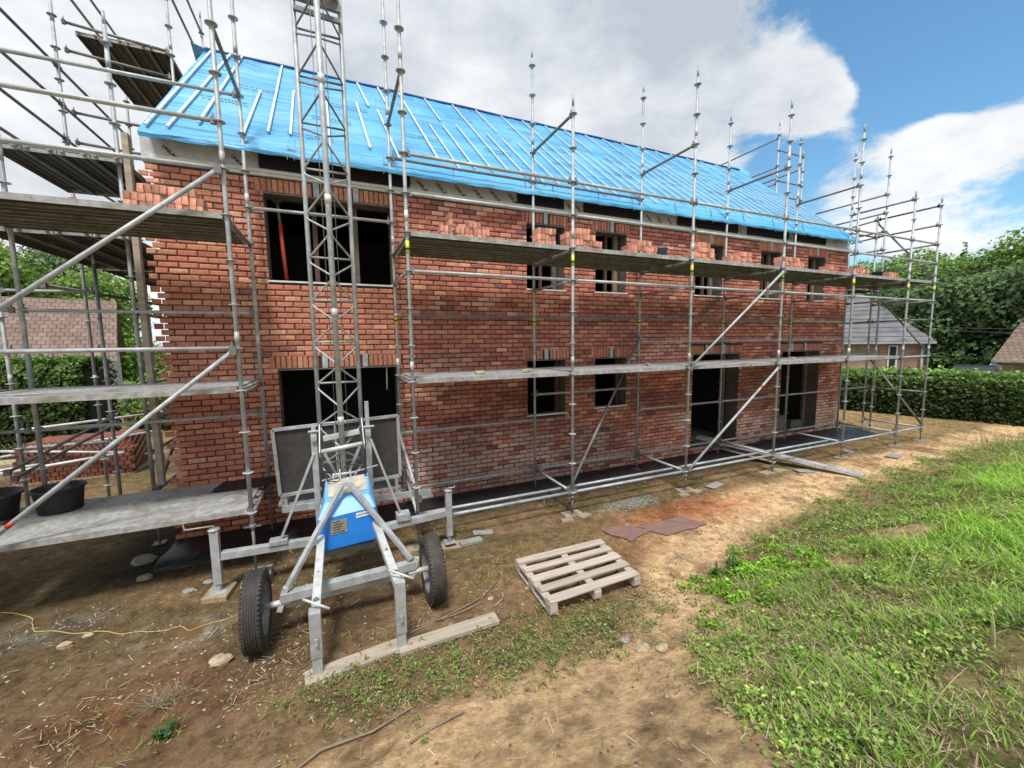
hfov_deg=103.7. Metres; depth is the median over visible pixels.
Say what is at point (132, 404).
shrub
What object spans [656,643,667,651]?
stone
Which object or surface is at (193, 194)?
brick
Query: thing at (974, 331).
overhead wire
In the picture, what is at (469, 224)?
brick
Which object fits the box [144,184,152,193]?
brick
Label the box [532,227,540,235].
brick
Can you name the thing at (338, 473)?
lattice mast lift
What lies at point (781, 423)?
concrete block
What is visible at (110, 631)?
cord
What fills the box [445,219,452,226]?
brick
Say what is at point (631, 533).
metal sheet
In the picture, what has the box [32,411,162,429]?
scaffold tube
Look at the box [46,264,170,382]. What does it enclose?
tree
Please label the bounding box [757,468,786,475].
timber pad
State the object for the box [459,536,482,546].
stone slab
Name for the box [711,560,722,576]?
weed
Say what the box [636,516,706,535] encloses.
metal sheet
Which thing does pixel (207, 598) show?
support block
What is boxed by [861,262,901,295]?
tree
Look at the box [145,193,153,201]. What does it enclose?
brick
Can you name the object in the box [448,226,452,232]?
brick
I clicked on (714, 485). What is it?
stone slab
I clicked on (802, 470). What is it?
stone slab
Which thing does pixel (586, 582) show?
wooden pallet
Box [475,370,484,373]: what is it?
brick offcut
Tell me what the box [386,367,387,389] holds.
hanging strip
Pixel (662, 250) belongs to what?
bucket
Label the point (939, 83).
sky
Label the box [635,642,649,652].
stone
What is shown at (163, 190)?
brick
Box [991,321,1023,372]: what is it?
brick cottage
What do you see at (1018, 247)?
tree
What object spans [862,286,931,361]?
tree
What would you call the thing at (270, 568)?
support block
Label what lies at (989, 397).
hedge
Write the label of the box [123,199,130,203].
brick
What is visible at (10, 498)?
mortar tub
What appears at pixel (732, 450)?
timber plank
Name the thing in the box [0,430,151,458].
scaffold tube
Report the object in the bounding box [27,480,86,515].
mortar tub
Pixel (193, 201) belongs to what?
brick
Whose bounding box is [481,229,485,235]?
brick
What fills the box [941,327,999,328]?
overhead wire
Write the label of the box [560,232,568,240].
brick
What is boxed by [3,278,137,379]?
tree
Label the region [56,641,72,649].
stone
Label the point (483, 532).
stone slab
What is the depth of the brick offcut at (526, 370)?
6.50 m
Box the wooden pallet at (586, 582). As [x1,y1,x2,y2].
[515,539,640,615]
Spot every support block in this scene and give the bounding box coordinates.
[201,582,236,603]
[253,564,273,578]
[441,539,463,549]
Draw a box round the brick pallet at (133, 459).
[0,429,154,486]
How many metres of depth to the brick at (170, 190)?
4.85 m
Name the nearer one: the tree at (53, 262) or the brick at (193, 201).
the brick at (193, 201)
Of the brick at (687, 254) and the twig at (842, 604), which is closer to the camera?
the twig at (842, 604)
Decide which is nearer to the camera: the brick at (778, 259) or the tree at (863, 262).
the brick at (778, 259)
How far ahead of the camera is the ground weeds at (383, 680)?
3.64 m
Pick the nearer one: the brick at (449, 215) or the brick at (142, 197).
the brick at (142, 197)
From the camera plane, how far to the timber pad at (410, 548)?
5.71 m
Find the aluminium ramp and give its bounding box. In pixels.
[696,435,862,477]
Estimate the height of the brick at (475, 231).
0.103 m
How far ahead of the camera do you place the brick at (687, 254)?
8.36 m
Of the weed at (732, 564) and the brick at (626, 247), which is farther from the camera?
the brick at (626, 247)
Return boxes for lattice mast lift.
[182,0,455,674]
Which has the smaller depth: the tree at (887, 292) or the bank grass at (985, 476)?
the bank grass at (985, 476)
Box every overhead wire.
[937,330,1016,332]
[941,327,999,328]
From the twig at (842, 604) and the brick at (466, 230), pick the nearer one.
the twig at (842, 604)
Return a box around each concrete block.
[778,414,783,430]
[786,419,801,428]
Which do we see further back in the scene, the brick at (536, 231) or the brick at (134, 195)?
the brick at (536, 231)
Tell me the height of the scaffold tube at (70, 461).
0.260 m
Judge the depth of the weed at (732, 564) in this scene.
4.99 m
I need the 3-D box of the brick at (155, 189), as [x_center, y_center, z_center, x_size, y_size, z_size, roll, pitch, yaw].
[-4.284,-2.326,4.882,0.069,0.104,0.214,-1,5,-25]
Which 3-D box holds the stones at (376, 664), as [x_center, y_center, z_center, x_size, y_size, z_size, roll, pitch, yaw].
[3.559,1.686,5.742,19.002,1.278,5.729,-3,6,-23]
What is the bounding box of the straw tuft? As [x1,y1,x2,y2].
[114,669,213,724]
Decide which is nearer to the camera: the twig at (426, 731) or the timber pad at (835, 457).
the twig at (426, 731)
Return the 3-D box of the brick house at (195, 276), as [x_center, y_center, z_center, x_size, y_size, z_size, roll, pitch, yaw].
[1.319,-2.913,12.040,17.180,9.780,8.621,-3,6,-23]
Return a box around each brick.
[122,190,130,199]
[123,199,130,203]
[130,191,138,201]
[130,200,138,204]
[136,183,144,192]
[138,192,146,201]
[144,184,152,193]
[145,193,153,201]
[152,185,160,194]
[153,194,159,202]
[159,185,167,194]
[160,195,167,201]
[167,187,173,194]
[175,197,182,205]
[182,196,189,205]
[189,189,200,198]
[190,198,196,206]
[197,199,207,210]
[437,225,443,232]
[445,212,452,222]
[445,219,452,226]
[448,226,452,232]
[453,227,459,234]
[464,228,468,234]
[465,221,472,227]
[473,228,477,235]
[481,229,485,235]
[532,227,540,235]
[532,233,540,241]
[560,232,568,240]
[560,238,568,244]
[621,245,630,250]
[631,240,639,245]
[683,251,690,256]
[690,242,700,248]
[694,247,700,251]
[722,255,731,260]
[733,252,743,256]
[773,257,781,261]
[774,261,781,265]
[819,266,828,269]
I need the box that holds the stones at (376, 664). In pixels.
[0,440,1020,767]
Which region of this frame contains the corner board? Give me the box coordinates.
[120,132,165,484]
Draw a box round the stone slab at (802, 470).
[792,469,814,471]
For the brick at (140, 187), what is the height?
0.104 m
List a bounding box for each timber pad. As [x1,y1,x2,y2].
[406,544,418,552]
[560,509,591,522]
[674,487,702,496]
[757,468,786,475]
[833,455,848,459]
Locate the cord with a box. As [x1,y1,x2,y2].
[0,612,237,634]
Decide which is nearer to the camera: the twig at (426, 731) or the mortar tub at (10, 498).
the twig at (426, 731)
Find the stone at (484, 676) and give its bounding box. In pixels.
[480,674,488,680]
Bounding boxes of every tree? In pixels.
[0,243,57,298]
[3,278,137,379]
[5,242,155,334]
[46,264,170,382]
[849,259,892,269]
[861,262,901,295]
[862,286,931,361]
[874,266,986,369]
[875,248,973,273]
[881,257,978,336]
[883,259,947,273]
[886,263,1023,369]
[945,257,1023,363]
[953,247,1015,276]
[954,242,968,265]
[967,227,1023,334]
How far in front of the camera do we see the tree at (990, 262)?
35.36 m
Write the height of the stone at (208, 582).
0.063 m
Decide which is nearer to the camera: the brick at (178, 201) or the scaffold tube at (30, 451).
the brick at (178, 201)
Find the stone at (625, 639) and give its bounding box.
[621,636,629,642]
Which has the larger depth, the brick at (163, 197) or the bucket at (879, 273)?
the bucket at (879, 273)
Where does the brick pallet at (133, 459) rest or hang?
on the ground at (70, 577)
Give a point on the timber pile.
(4, 465)
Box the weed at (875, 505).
[873,490,882,510]
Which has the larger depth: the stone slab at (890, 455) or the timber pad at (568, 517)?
the stone slab at (890, 455)
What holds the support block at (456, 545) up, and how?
on the ground at (70, 577)
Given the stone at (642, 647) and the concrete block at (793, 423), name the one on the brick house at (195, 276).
the concrete block at (793, 423)
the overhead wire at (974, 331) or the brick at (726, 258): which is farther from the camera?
the overhead wire at (974, 331)
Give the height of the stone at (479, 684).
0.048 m
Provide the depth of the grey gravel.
7.06 m
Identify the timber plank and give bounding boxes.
[304,638,398,685]
[399,612,499,656]
[690,439,776,463]
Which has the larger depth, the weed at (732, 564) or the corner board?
the corner board
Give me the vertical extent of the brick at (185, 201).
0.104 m
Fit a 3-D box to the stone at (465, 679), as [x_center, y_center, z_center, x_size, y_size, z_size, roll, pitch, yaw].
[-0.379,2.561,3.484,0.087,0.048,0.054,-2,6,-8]
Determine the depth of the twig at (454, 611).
4.38 m
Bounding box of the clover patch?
[675,537,863,634]
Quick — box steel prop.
[272,199,288,280]
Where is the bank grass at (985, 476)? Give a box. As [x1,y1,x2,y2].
[679,428,1023,767]
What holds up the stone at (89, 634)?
on the ground at (70, 577)
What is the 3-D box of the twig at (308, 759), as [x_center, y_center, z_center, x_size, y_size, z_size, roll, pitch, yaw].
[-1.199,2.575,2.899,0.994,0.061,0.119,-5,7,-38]
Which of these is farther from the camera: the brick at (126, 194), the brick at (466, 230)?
the brick at (466, 230)
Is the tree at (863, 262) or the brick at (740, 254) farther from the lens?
the tree at (863, 262)
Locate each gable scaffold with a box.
[0,0,204,545]
[721,121,893,434]
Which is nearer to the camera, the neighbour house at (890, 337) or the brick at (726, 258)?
the brick at (726, 258)
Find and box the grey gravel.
[0,493,669,654]
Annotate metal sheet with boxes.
[602,525,650,541]
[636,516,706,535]
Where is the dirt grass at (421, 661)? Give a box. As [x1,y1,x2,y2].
[34,528,674,767]
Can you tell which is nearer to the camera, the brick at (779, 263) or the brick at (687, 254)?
the brick at (687, 254)
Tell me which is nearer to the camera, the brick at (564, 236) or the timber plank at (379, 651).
the timber plank at (379, 651)
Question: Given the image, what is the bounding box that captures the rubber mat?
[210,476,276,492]
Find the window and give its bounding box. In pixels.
[887,345,897,368]
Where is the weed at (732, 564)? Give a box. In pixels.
[726,545,735,570]
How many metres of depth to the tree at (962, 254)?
62.04 m
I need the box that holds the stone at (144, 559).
[130,553,157,565]
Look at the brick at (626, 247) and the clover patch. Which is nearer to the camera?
the clover patch
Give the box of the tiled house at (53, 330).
[0,296,126,415]
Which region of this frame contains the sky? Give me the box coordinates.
[0,0,1023,346]
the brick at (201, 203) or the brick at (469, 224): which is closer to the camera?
the brick at (201, 203)
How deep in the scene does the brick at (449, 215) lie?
6.26 m
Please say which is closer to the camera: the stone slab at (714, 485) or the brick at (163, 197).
the brick at (163, 197)
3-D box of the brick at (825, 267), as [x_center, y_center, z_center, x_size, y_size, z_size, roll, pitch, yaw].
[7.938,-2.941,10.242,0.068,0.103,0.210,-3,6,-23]
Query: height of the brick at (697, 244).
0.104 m
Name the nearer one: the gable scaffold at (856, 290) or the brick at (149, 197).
the brick at (149, 197)
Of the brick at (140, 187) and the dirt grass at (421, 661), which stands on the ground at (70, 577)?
the dirt grass at (421, 661)
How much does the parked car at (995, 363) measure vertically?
1.488 m
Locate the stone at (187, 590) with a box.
[182,588,194,593]
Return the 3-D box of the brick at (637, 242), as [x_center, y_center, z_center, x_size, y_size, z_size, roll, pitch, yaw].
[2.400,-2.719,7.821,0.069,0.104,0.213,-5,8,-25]
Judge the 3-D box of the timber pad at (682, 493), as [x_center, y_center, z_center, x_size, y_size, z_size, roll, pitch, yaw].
[3.382,2.087,7.790,0.589,0.054,0.351,-3,6,-23]
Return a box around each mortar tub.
[0,486,24,521]
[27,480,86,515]
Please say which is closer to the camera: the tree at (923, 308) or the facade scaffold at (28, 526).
the facade scaffold at (28, 526)
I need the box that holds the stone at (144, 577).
[136,573,152,581]
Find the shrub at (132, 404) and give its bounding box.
[116,373,177,429]
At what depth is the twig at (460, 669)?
3.59 m
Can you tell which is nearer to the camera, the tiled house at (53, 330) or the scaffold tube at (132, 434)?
the scaffold tube at (132, 434)
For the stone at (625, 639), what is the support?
on the ground at (70, 577)
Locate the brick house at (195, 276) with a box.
[137,42,876,573]
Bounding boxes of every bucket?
[657,246,667,254]
[872,270,883,275]
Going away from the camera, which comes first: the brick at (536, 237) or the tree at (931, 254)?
the brick at (536, 237)
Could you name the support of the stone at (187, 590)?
on the ground at (70, 577)
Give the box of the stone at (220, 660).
[208,653,233,666]
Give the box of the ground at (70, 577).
[0,351,1023,767]
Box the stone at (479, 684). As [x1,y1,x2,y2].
[473,681,481,687]
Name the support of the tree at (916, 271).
on the ground at (70, 577)
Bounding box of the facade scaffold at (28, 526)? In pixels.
[0,0,943,568]
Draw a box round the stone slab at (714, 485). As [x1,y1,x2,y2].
[705,482,724,488]
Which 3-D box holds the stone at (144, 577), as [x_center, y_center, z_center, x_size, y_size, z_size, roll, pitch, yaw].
[-4.652,2.451,5.090,0.175,0.097,0.112,-3,6,-23]
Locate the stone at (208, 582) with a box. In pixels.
[203,579,212,584]
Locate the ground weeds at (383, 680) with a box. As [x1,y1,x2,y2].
[216,572,710,763]
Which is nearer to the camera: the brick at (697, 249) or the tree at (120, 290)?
the brick at (697, 249)
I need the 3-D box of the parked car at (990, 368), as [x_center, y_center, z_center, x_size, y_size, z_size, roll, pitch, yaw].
[23.433,-0.229,20.411,4.260,1.488,1.820,-5,7,-38]
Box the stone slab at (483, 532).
[473,529,492,534]
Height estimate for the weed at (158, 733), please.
0.124 m
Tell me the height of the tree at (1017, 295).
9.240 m
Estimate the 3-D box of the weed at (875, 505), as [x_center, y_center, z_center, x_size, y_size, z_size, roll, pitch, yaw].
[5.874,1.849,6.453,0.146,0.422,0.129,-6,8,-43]
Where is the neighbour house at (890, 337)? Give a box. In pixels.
[842,293,936,369]
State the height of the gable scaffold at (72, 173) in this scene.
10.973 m
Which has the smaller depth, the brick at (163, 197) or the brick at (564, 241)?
the brick at (163, 197)
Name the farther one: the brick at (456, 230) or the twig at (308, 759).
the brick at (456, 230)
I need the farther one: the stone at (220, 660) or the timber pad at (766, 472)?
the timber pad at (766, 472)
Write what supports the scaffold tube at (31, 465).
on the ground at (70, 577)
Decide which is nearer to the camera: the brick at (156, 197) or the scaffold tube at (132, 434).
the brick at (156, 197)
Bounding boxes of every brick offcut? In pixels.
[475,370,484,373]
[522,369,531,371]
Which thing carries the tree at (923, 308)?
on the ground at (70, 577)
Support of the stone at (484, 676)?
on the ground at (70, 577)
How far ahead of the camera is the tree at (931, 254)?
42.61 m
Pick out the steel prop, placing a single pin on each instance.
(282, 245)
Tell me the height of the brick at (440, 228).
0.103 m
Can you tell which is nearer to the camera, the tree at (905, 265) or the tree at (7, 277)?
the tree at (7, 277)
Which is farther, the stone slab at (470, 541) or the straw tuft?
the stone slab at (470, 541)
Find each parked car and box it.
[952,364,1000,373]
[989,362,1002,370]
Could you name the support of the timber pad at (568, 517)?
on the ground at (70, 577)
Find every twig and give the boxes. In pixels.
[296,707,411,767]
[409,710,463,743]
[410,580,497,633]
[410,602,481,629]
[452,653,468,682]
[814,585,873,616]
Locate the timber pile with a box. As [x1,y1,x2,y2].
[0,459,15,475]
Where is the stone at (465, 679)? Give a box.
[463,676,472,682]
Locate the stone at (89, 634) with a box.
[81,632,93,637]
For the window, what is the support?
in the neighbour house at (890, 337)
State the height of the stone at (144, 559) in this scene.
0.167 m
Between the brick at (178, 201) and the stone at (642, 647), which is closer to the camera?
the stone at (642, 647)
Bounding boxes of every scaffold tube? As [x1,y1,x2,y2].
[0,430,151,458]
[0,450,121,453]
[0,451,124,475]
[0,463,38,471]
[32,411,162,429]
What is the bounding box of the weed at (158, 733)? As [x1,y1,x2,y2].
[147,716,177,740]
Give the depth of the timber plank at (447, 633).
4.01 m
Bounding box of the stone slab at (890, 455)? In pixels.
[885,453,901,458]
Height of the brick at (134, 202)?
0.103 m
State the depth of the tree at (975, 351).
28.26 m
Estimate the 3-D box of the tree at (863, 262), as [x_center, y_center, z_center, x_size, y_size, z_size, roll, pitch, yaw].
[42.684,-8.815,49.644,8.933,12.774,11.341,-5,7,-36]
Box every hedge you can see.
[0,352,121,458]
[839,365,1023,425]
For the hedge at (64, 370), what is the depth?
11.80 m
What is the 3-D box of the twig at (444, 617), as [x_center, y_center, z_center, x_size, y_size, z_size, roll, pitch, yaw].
[-0.680,2.482,4.303,0.805,0.029,0.061,-4,7,-29]

